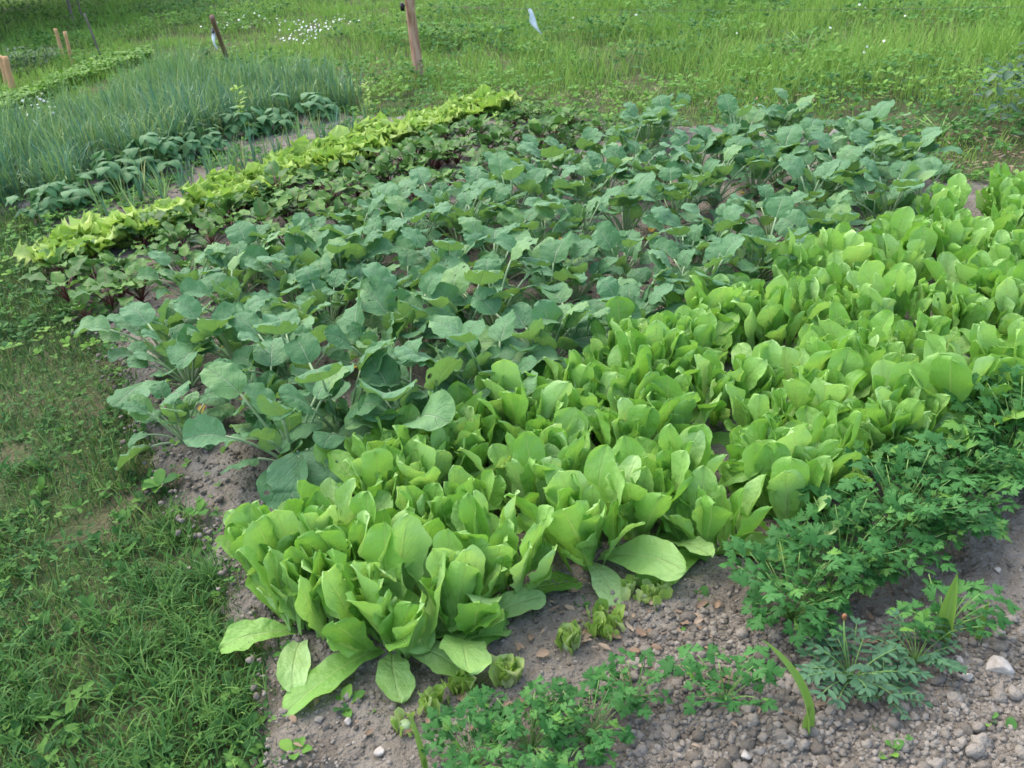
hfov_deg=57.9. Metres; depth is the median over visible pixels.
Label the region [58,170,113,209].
bean plant
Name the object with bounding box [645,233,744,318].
cabbage plant
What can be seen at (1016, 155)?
dead leaves
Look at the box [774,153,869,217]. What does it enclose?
cabbage plant
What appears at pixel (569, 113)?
beet plant
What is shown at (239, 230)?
cabbage plant
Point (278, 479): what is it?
cabbage plant
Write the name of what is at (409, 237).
cabbage plant
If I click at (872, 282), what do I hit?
lettuce
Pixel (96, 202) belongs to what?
young onion
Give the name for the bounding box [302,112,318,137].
young onion
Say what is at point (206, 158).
young onion
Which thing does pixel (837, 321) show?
lettuce
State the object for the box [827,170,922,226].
cabbage plant
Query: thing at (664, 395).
lettuce
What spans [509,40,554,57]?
weed clump
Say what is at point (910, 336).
lettuce
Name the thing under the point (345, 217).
cabbage plant
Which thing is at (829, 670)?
marigold plant
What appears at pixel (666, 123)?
cabbage plant
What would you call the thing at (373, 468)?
lettuce
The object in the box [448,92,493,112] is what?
curly lettuce
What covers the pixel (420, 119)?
curly lettuce
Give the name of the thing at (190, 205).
curly lettuce
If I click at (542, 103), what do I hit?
beet plant
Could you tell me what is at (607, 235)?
cabbage plant
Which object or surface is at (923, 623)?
parsley plant
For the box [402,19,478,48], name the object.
weed clump
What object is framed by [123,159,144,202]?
young onion
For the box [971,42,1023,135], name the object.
shrub
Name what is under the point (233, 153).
young onion
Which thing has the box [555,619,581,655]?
lettuce stump
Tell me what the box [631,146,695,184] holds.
cabbage plant
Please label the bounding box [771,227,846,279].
lettuce
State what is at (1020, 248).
lettuce
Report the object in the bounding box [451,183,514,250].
cabbage plant
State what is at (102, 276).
beet plant
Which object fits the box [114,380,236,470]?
cabbage plant
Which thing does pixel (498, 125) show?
beet plant
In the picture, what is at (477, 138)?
beet plant
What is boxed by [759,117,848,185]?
cabbage plant
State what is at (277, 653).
weed
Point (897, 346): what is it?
lettuce
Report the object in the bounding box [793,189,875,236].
cabbage plant
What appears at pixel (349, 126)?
bed weeds
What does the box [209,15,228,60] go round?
wooden stake
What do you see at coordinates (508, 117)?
beet plant
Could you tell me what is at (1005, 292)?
lettuce
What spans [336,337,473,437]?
cabbage plant
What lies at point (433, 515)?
lettuce
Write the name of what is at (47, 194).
bean plant
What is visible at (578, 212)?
cabbage plant
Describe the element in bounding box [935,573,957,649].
leaf shoot
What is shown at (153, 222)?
curly lettuce
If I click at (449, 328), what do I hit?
cabbage plant
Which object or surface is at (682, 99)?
cabbage plant
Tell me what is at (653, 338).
lettuce
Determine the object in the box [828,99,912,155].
cabbage plant
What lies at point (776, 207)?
cabbage plant
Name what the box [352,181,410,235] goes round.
cabbage plant
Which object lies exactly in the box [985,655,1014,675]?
stone
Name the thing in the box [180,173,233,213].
curly lettuce
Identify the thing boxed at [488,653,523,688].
lettuce stump
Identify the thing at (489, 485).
lettuce
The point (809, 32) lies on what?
weed clump
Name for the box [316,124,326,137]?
young onion
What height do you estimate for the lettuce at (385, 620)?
0.291 m
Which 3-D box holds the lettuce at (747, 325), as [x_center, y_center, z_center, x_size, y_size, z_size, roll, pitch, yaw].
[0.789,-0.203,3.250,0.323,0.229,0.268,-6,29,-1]
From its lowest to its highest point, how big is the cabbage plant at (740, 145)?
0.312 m
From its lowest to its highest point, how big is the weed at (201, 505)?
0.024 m
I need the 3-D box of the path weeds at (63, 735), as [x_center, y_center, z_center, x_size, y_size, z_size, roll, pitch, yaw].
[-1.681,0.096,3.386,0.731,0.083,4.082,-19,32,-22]
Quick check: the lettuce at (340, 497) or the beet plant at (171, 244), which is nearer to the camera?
the lettuce at (340, 497)
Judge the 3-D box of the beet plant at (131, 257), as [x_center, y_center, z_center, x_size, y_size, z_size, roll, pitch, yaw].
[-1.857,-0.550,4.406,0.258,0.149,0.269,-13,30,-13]
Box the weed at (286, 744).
[279,737,312,759]
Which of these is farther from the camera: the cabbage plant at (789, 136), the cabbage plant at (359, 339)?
the cabbage plant at (789, 136)
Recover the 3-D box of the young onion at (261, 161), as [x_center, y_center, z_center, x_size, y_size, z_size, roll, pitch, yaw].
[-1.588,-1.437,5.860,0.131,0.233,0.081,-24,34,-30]
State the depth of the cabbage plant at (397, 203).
4.25 m
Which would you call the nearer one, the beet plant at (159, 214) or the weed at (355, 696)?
the weed at (355, 696)
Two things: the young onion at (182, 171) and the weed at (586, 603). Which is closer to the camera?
the weed at (586, 603)
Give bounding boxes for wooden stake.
[0,56,7,85]
[2,56,14,90]
[54,28,64,59]
[63,31,73,66]
[66,0,74,20]
[84,13,100,54]
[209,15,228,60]
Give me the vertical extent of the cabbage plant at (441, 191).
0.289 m
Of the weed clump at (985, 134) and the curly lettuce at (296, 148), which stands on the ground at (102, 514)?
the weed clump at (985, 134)
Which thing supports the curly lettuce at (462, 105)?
on the garden soil
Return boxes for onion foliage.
[0,26,362,204]
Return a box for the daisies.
[21,4,905,115]
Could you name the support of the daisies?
on the meadow grass at (822, 10)
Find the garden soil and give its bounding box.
[0,111,1023,767]
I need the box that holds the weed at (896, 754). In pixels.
[879,735,903,758]
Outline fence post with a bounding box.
[400,0,423,81]
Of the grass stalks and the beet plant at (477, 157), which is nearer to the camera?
the beet plant at (477, 157)
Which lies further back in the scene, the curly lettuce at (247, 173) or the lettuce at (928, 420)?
the curly lettuce at (247, 173)
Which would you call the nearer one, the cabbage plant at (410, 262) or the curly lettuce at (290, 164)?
the cabbage plant at (410, 262)
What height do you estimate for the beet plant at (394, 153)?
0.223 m
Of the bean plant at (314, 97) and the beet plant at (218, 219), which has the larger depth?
the bean plant at (314, 97)
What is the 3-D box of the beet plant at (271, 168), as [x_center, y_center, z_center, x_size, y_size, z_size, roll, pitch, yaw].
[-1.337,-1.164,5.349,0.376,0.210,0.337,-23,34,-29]
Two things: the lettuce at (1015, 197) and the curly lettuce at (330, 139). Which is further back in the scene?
the curly lettuce at (330, 139)
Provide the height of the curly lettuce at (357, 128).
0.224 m
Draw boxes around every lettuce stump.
[390,707,414,736]
[417,682,449,717]
[441,669,476,695]
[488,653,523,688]
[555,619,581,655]
[582,598,624,641]
[620,574,672,610]
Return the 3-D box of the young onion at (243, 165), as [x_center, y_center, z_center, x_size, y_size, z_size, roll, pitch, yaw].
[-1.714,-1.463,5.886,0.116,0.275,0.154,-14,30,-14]
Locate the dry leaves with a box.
[289,588,878,747]
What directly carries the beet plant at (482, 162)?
on the garden soil
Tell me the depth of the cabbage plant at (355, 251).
3.94 m
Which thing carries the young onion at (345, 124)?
on the garden soil
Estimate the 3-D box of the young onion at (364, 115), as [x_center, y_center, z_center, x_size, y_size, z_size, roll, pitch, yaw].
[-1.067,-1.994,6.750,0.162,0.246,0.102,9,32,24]
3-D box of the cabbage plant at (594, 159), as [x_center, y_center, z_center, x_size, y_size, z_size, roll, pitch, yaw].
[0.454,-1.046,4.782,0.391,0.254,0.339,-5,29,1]
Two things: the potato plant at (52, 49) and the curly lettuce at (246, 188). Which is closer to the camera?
the curly lettuce at (246, 188)
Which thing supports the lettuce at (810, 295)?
on the garden soil
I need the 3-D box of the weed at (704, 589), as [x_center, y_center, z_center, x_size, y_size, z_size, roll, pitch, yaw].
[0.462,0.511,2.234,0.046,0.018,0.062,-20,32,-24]
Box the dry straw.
[0,207,263,767]
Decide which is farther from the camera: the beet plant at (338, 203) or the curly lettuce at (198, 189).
the curly lettuce at (198, 189)
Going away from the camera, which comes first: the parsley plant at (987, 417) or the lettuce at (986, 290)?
the parsley plant at (987, 417)
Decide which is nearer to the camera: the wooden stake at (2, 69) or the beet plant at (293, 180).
the beet plant at (293, 180)
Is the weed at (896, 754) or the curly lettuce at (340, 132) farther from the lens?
the curly lettuce at (340, 132)
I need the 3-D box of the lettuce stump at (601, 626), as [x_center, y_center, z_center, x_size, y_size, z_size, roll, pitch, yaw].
[0.217,0.560,2.168,0.102,0.074,0.099,7,32,22]
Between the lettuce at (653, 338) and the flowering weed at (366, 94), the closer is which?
the lettuce at (653, 338)
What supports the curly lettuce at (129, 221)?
on the garden soil
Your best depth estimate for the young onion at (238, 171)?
5.82 m
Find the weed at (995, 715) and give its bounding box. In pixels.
[985,712,998,726]
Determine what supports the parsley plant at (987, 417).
on the garden soil
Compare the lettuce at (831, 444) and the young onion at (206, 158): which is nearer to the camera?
the lettuce at (831, 444)
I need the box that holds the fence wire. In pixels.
[423,6,995,10]
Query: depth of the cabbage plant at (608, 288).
3.36 m
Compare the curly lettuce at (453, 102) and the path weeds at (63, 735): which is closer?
the path weeds at (63, 735)
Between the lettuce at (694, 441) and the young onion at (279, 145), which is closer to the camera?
the lettuce at (694, 441)
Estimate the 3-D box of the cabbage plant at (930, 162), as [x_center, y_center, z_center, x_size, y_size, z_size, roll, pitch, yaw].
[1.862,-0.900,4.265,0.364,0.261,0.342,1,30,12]
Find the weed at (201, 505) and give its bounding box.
[185,498,209,514]
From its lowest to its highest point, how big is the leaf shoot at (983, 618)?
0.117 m
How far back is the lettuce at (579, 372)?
2.88 m
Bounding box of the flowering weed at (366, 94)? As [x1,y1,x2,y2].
[361,82,372,119]
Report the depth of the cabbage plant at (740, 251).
3.67 m
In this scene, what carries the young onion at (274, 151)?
on the garden soil
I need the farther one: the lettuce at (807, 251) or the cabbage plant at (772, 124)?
the cabbage plant at (772, 124)
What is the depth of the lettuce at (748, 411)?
2.72 m
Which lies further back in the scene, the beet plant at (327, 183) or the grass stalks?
the grass stalks
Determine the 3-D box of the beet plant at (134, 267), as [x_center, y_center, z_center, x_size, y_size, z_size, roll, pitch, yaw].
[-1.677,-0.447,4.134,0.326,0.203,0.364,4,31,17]
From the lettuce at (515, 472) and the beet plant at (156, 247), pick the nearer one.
the lettuce at (515, 472)
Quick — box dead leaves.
[336,58,1023,190]
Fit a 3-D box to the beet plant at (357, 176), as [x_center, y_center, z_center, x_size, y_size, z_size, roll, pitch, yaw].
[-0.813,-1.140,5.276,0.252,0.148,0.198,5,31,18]
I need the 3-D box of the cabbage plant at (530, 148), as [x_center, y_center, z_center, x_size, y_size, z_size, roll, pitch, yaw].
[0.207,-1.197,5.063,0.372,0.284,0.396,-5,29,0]
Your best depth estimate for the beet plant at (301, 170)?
5.46 m
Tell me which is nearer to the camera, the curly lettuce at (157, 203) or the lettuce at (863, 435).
the lettuce at (863, 435)
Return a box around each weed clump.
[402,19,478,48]
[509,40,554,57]
[766,23,852,58]
[900,112,990,144]
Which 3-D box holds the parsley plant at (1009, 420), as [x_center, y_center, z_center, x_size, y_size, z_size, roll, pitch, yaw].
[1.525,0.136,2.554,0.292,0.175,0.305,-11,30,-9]
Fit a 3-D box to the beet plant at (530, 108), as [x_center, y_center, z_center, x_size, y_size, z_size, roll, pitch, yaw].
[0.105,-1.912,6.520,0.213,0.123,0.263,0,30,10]
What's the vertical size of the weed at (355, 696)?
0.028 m
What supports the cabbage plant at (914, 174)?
on the garden soil
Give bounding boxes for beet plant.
[18,255,97,301]
[29,244,69,273]
[49,241,84,280]
[55,283,114,324]
[57,235,114,263]
[64,255,121,282]
[66,264,153,310]
[83,260,140,300]
[88,258,167,306]
[96,249,126,271]
[96,252,147,279]
[117,210,188,244]
[118,224,160,248]
[135,237,192,267]
[148,221,206,251]
[149,229,204,254]
[156,243,206,278]
[157,211,207,229]
[164,260,199,273]
[168,197,219,231]
[189,217,226,246]
[192,253,225,272]
[199,191,254,220]
[202,207,256,228]
[205,196,248,223]
[222,214,259,225]
[230,195,292,226]
[232,199,252,211]
[238,192,267,208]
[248,187,280,206]
[251,167,307,196]
[252,226,284,255]
[254,160,315,196]
[265,192,310,222]
[266,186,314,216]
[267,221,292,245]
[276,193,311,214]
[292,164,327,188]
[296,183,354,207]
[303,176,363,205]
[304,159,346,192]
[309,196,335,225]
[315,197,363,225]
[328,167,347,181]
[329,167,374,196]
[337,194,370,223]
[338,190,369,206]
[339,154,375,184]
[348,169,381,198]
[360,147,402,165]
[360,175,421,199]
[366,151,416,182]
[368,147,400,162]
[371,161,408,182]
[377,146,435,178]
[387,137,420,162]
[395,142,447,173]
[401,136,429,155]
[404,167,449,188]
[406,146,450,176]
[407,177,430,199]
[414,133,440,155]
[415,139,458,169]
[418,136,467,163]
[419,131,439,152]
[420,121,467,140]
[426,166,464,187]
[427,122,467,137]
[427,168,464,185]
[430,131,479,163]
[441,119,481,139]
[450,161,477,181]
[454,117,493,144]
[455,154,487,167]
[461,158,490,174]
[464,113,490,133]
[468,128,513,150]
[473,134,503,148]
[476,125,510,146]
[476,143,519,165]
[477,148,516,165]
[482,118,508,130]
[490,123,529,143]
[498,113,525,127]
[499,148,534,157]
[500,111,522,124]
[505,135,542,163]
[511,102,542,119]
[512,132,533,141]
[513,118,559,148]
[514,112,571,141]
[515,108,538,122]
[521,114,549,132]
[523,99,551,116]
[537,142,548,151]
[544,131,570,147]
[554,110,580,124]
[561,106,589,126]
[561,130,579,146]
[564,105,581,117]
[569,123,599,136]
[581,117,611,131]
[596,117,613,135]
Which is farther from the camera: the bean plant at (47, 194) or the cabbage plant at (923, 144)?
the bean plant at (47, 194)
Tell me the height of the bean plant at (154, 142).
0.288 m
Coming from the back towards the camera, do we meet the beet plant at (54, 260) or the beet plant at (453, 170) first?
the beet plant at (453, 170)
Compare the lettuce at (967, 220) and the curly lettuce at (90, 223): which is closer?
the lettuce at (967, 220)
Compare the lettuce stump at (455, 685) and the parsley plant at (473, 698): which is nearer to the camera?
the parsley plant at (473, 698)
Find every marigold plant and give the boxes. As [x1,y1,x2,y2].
[793,613,933,709]
[838,648,933,719]
[868,609,967,678]
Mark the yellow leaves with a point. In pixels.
(649, 229)
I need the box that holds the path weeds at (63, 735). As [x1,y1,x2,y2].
[0,262,270,767]
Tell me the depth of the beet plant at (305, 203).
5.00 m
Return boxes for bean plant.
[5,181,88,220]
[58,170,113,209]
[88,150,151,194]
[109,132,182,176]
[155,130,216,161]
[183,126,231,156]
[218,106,269,140]
[257,93,317,135]
[300,92,339,119]
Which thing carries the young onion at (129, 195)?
on the garden soil
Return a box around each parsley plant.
[420,685,533,767]
[465,674,597,767]
[512,677,577,726]
[529,660,644,767]
[593,646,675,720]
[656,642,786,715]
[718,523,877,649]
[752,541,875,628]
[768,483,932,597]
[814,432,1000,554]
[826,487,969,588]
[881,427,1023,515]
[882,455,1023,541]
[886,564,1022,639]
[933,412,1023,490]
[941,362,1023,473]
[976,354,1023,411]
[1003,416,1023,443]
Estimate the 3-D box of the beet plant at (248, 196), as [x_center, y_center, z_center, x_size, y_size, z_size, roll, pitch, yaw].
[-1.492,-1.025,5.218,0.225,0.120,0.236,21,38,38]
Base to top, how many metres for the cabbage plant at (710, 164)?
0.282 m
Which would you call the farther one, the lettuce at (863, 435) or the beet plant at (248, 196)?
the beet plant at (248, 196)
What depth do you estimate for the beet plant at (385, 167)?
5.35 m
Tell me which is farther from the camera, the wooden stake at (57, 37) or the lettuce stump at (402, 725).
the wooden stake at (57, 37)
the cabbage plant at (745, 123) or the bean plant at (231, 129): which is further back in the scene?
the bean plant at (231, 129)
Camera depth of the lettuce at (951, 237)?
3.56 m
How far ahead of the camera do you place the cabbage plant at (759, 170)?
4.65 m
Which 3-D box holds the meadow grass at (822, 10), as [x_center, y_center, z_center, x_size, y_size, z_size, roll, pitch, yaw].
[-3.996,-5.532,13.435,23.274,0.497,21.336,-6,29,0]
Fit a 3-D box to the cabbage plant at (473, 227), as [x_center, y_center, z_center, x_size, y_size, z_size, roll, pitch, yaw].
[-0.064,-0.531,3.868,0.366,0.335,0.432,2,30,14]
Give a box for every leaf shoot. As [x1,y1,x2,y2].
[409,710,427,767]
[762,639,814,734]
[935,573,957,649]
[975,600,988,641]
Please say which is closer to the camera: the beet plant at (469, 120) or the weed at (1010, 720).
the weed at (1010, 720)
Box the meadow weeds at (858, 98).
[0,0,1023,354]
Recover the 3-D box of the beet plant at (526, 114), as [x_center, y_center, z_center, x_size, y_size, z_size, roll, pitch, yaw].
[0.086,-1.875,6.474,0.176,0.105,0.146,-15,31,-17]
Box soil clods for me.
[51,113,1023,767]
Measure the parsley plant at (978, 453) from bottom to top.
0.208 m
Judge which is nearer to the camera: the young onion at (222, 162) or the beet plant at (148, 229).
the beet plant at (148, 229)
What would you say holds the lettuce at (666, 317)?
on the garden soil
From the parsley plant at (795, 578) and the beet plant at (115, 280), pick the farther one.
the beet plant at (115, 280)
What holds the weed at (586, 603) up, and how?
on the garden soil
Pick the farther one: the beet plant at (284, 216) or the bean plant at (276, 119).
the bean plant at (276, 119)
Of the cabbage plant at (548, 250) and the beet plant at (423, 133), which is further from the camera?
the beet plant at (423, 133)
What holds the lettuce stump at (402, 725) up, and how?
on the garden soil
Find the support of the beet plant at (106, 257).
on the garden soil
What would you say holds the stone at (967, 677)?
on the garden soil
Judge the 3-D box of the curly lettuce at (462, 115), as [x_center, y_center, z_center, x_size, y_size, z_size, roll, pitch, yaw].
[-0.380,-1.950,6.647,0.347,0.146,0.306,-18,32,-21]
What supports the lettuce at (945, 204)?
on the garden soil
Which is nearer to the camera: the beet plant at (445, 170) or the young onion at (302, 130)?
the beet plant at (445, 170)
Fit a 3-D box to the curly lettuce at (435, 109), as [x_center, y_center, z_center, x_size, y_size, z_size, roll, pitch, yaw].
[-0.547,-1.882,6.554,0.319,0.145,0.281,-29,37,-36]
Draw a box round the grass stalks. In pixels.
[271,0,1022,99]
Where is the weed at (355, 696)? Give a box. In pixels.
[332,684,365,717]
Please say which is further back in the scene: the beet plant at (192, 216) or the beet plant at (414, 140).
the beet plant at (414, 140)
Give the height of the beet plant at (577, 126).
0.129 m
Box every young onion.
[79,174,105,215]
[99,192,109,216]
[105,170,127,202]
[120,154,148,195]
[120,182,134,206]
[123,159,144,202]
[144,165,172,198]
[145,160,163,191]
[145,172,167,200]
[168,158,183,196]
[173,158,186,183]
[180,152,194,184]
[181,165,193,183]
[191,144,214,171]
[200,147,216,171]
[200,154,207,174]
[207,141,234,169]
[213,152,226,169]
[223,139,245,172]
[225,134,239,165]
[233,134,248,168]
[242,118,259,162]
[252,145,265,163]
[256,131,268,157]
[262,133,284,150]
[266,130,283,152]
[278,125,293,146]
[285,109,307,136]
[296,116,311,138]
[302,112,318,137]
[307,105,320,129]
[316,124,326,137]
[319,118,328,137]
[321,104,337,129]
[340,105,349,126]
[345,112,353,129]
[357,97,367,119]
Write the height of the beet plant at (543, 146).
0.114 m
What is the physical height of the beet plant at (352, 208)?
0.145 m
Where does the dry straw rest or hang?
on the ground at (102, 514)
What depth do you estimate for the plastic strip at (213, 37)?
9.20 m
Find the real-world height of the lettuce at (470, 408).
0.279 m
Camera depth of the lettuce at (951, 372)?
2.61 m
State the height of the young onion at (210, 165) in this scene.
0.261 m
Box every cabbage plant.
[72,298,202,373]
[107,301,236,408]
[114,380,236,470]
[136,242,225,302]
[166,295,287,377]
[179,251,256,318]
[182,361,371,509]
[194,241,276,301]
[201,337,321,421]
[215,220,285,286]
[222,309,334,422]
[232,292,346,361]
[237,227,358,294]
[244,252,330,319]
[248,211,326,279]
[252,253,372,328]
[277,333,402,458]
[287,223,392,296]
[310,193,392,261]
[319,215,413,271]
[320,263,411,327]
[323,289,455,367]
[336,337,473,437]
[342,262,470,364]
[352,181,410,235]
[357,178,444,228]
[365,317,545,399]
[368,194,452,256]
[371,248,447,333]
[390,227,499,286]
[394,262,516,358]
[394,309,562,434]
[404,178,502,250]
[406,166,482,232]
[428,163,497,212]
[429,236,545,325]
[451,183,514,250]
[451,216,533,303]
[455,151,536,194]
[455,151,551,223]
[457,207,538,275]
[470,287,595,377]
[477,231,596,307]
[486,197,590,258]
[488,159,583,222]
[505,133,563,181]
[512,241,625,301]
[516,140,577,192]
[524,185,624,242]
[525,283,640,354]
[544,126,602,177]
[553,162,627,213]
[561,150,633,203]
[562,220,672,283]
[579,135,631,162]
[579,170,676,239]
[586,268,686,326]
[595,139,666,192]
[596,112,655,156]
[605,102,687,154]
[615,249,734,314]
[619,110,676,154]
[624,166,723,226]
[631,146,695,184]
[639,206,714,272]
[641,92,690,136]
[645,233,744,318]
[656,158,729,218]
[656,204,744,262]
[659,128,723,167]
[665,135,764,206]
[681,196,758,243]
[689,123,765,171]
[690,93,773,149]
[695,196,809,287]
[711,233,796,287]
[714,106,776,149]
[723,144,808,201]
[729,184,807,242]
[740,123,813,186]
[752,101,813,141]
[759,87,836,142]
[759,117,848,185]
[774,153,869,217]
[774,194,880,236]
[788,145,863,209]
[792,130,901,192]
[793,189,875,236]
[807,117,886,177]
[827,157,937,218]
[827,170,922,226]
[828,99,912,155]
[831,116,902,164]
[835,127,925,187]
[877,155,954,199]
[878,123,962,178]
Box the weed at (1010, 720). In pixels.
[1006,716,1016,730]
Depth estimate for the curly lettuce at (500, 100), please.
6.73 m
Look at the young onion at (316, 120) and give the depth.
6.50 m
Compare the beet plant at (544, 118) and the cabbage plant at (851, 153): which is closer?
the cabbage plant at (851, 153)
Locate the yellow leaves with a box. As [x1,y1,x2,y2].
[198,188,744,412]
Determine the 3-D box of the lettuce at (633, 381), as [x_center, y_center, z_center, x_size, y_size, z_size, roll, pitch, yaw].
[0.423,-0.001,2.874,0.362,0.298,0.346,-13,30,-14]
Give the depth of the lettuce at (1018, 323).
2.91 m
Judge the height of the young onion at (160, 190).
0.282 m
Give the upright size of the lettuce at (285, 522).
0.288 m
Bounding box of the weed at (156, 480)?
[141,468,181,492]
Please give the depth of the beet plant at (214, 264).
4.31 m
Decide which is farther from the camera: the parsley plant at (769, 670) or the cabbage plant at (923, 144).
the cabbage plant at (923, 144)
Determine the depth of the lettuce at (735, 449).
2.52 m
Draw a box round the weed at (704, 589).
[694,585,712,606]
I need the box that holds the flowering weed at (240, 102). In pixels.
[230,85,251,130]
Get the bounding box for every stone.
[344,717,350,724]
[374,746,383,755]
[741,749,751,759]
[956,655,963,662]
[961,673,972,681]
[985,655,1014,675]
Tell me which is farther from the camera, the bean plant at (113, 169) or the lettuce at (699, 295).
the bean plant at (113, 169)
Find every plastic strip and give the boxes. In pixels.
[211,29,217,48]
[528,8,540,33]
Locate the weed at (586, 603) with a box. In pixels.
[573,596,589,605]
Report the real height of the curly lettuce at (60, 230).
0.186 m
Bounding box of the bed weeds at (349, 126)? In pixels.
[1,100,1016,766]
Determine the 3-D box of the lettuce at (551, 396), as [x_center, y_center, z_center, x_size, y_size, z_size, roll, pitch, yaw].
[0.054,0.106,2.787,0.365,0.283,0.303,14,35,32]
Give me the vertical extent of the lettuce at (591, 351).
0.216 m
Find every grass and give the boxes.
[0,0,1023,316]
[0,203,287,767]
[302,103,1008,193]
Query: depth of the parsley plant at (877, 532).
2.19 m
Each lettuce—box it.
[13,236,70,266]
[31,224,107,265]
[49,225,132,258]
[61,199,140,236]
[77,215,153,248]
[135,208,177,243]
[136,198,189,214]
[137,194,199,212]
[158,204,191,221]
[174,200,203,222]
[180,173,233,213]
[205,165,256,184]
[208,176,272,209]
[210,180,243,193]
[215,500,331,579]
[218,545,358,692]
[235,169,287,195]
[238,153,309,185]
[247,161,295,180]
[257,491,339,546]
[263,134,325,173]
[281,513,512,716]
[283,477,392,546]
[286,491,435,653]
[295,152,340,171]
[296,133,350,169]
[299,524,402,601]
[312,133,377,168]
[313,431,423,490]
[325,125,386,159]
[327,434,456,509]
[351,111,406,145]
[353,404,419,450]
[356,420,494,495]
[358,135,391,157]
[362,113,412,145]
[381,528,545,674]
[385,482,465,567]
[389,114,444,137]
[396,381,505,449]
[402,111,448,138]
[410,105,455,118]
[412,106,452,124]
[412,106,461,123]
[425,465,534,533]
[429,408,510,475]
[435,97,479,110]
[438,98,474,120]
[438,99,483,122]
[445,490,582,644]
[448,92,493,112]
[457,432,572,514]
[459,359,563,423]
[474,84,521,112]
[477,378,603,444]
[503,407,593,480]
[504,444,686,606]
[524,349,601,393]
[549,371,618,441]
[581,332,614,367]
[581,385,673,449]
[587,435,714,560]
[588,296,672,368]
[593,331,700,401]
[597,370,721,434]
[614,423,762,507]
[615,319,695,378]
[636,465,807,586]
[637,307,723,404]
[660,273,752,336]
[662,305,739,403]
[676,350,767,424]
[709,418,789,518]
[711,383,811,446]
[712,294,780,363]
[726,272,765,301]
[727,442,857,546]
[729,339,786,408]
[730,275,831,347]
[739,404,861,482]
[739,421,872,533]
[769,347,871,421]
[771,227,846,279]
[772,256,808,321]
[780,323,856,397]
[788,276,850,339]
[796,301,896,345]
[797,252,857,295]
[816,221,873,267]
[822,332,919,403]
[831,260,944,322]
[831,285,900,326]
[837,393,904,478]
[842,359,983,463]
[845,325,918,361]
[852,251,917,293]
[858,206,941,253]
[858,225,937,285]
[866,398,968,469]
[876,211,932,249]
[889,308,970,362]
[893,173,971,214]
[909,330,1023,425]
[910,274,984,326]
[919,196,980,256]
[921,250,1005,296]
[932,214,993,261]
[932,282,1014,353]
[937,206,996,244]
[939,361,1018,423]
[948,341,1021,392]
[958,259,1023,335]
[958,317,1023,347]
[965,276,1023,298]
[969,323,1023,423]
[975,177,1012,216]
[976,162,1023,216]
[983,229,1023,265]
[984,201,1023,241]
[987,186,1023,228]
[990,232,1023,259]
[1011,229,1023,255]
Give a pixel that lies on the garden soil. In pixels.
(344, 733)
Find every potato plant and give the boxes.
[0,48,29,72]
[2,45,41,69]
[14,45,57,66]
[31,46,64,63]
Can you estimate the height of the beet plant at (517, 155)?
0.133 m
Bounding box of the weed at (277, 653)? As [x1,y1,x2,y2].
[273,640,289,656]
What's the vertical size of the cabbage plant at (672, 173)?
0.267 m
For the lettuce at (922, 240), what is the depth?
3.53 m
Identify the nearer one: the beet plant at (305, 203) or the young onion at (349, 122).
the beet plant at (305, 203)
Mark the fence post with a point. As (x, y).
(415, 47)
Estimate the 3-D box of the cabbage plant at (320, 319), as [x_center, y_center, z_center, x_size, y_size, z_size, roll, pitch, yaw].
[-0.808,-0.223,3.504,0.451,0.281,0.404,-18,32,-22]
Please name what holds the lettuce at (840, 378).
on the garden soil
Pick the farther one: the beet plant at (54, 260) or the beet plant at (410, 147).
the beet plant at (410, 147)
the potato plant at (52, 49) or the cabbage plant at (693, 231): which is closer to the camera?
the cabbage plant at (693, 231)
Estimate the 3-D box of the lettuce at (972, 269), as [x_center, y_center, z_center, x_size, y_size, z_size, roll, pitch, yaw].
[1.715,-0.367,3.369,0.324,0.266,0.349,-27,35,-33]
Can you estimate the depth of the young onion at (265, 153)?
6.20 m
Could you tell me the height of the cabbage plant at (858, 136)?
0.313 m
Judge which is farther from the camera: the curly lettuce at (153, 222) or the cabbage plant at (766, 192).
the curly lettuce at (153, 222)
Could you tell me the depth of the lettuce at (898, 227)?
3.66 m
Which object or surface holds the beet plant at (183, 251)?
on the garden soil
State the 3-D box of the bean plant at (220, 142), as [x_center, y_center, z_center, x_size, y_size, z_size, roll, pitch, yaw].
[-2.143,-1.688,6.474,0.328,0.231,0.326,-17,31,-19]
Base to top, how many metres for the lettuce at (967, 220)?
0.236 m
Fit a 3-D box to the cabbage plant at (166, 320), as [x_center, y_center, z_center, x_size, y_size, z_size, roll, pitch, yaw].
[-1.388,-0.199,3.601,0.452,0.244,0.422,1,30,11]
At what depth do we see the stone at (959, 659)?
1.99 m
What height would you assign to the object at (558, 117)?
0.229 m
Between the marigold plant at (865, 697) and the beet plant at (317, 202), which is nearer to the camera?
the marigold plant at (865, 697)
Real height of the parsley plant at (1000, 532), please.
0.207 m
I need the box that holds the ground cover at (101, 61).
[0,43,153,113]
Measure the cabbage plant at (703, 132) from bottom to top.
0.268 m
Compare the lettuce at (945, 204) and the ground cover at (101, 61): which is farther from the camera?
the ground cover at (101, 61)
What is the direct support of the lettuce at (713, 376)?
on the garden soil
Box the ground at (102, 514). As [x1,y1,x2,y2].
[0,0,1023,767]
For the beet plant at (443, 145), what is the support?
on the garden soil
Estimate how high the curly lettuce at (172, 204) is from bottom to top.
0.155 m
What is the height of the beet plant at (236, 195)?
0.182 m
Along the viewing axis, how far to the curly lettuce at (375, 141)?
6.02 m
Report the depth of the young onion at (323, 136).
6.22 m
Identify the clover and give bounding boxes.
[0,202,280,767]
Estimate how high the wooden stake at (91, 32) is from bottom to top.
0.646 m
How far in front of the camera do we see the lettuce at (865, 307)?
3.15 m
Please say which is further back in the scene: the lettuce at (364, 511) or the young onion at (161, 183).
the young onion at (161, 183)

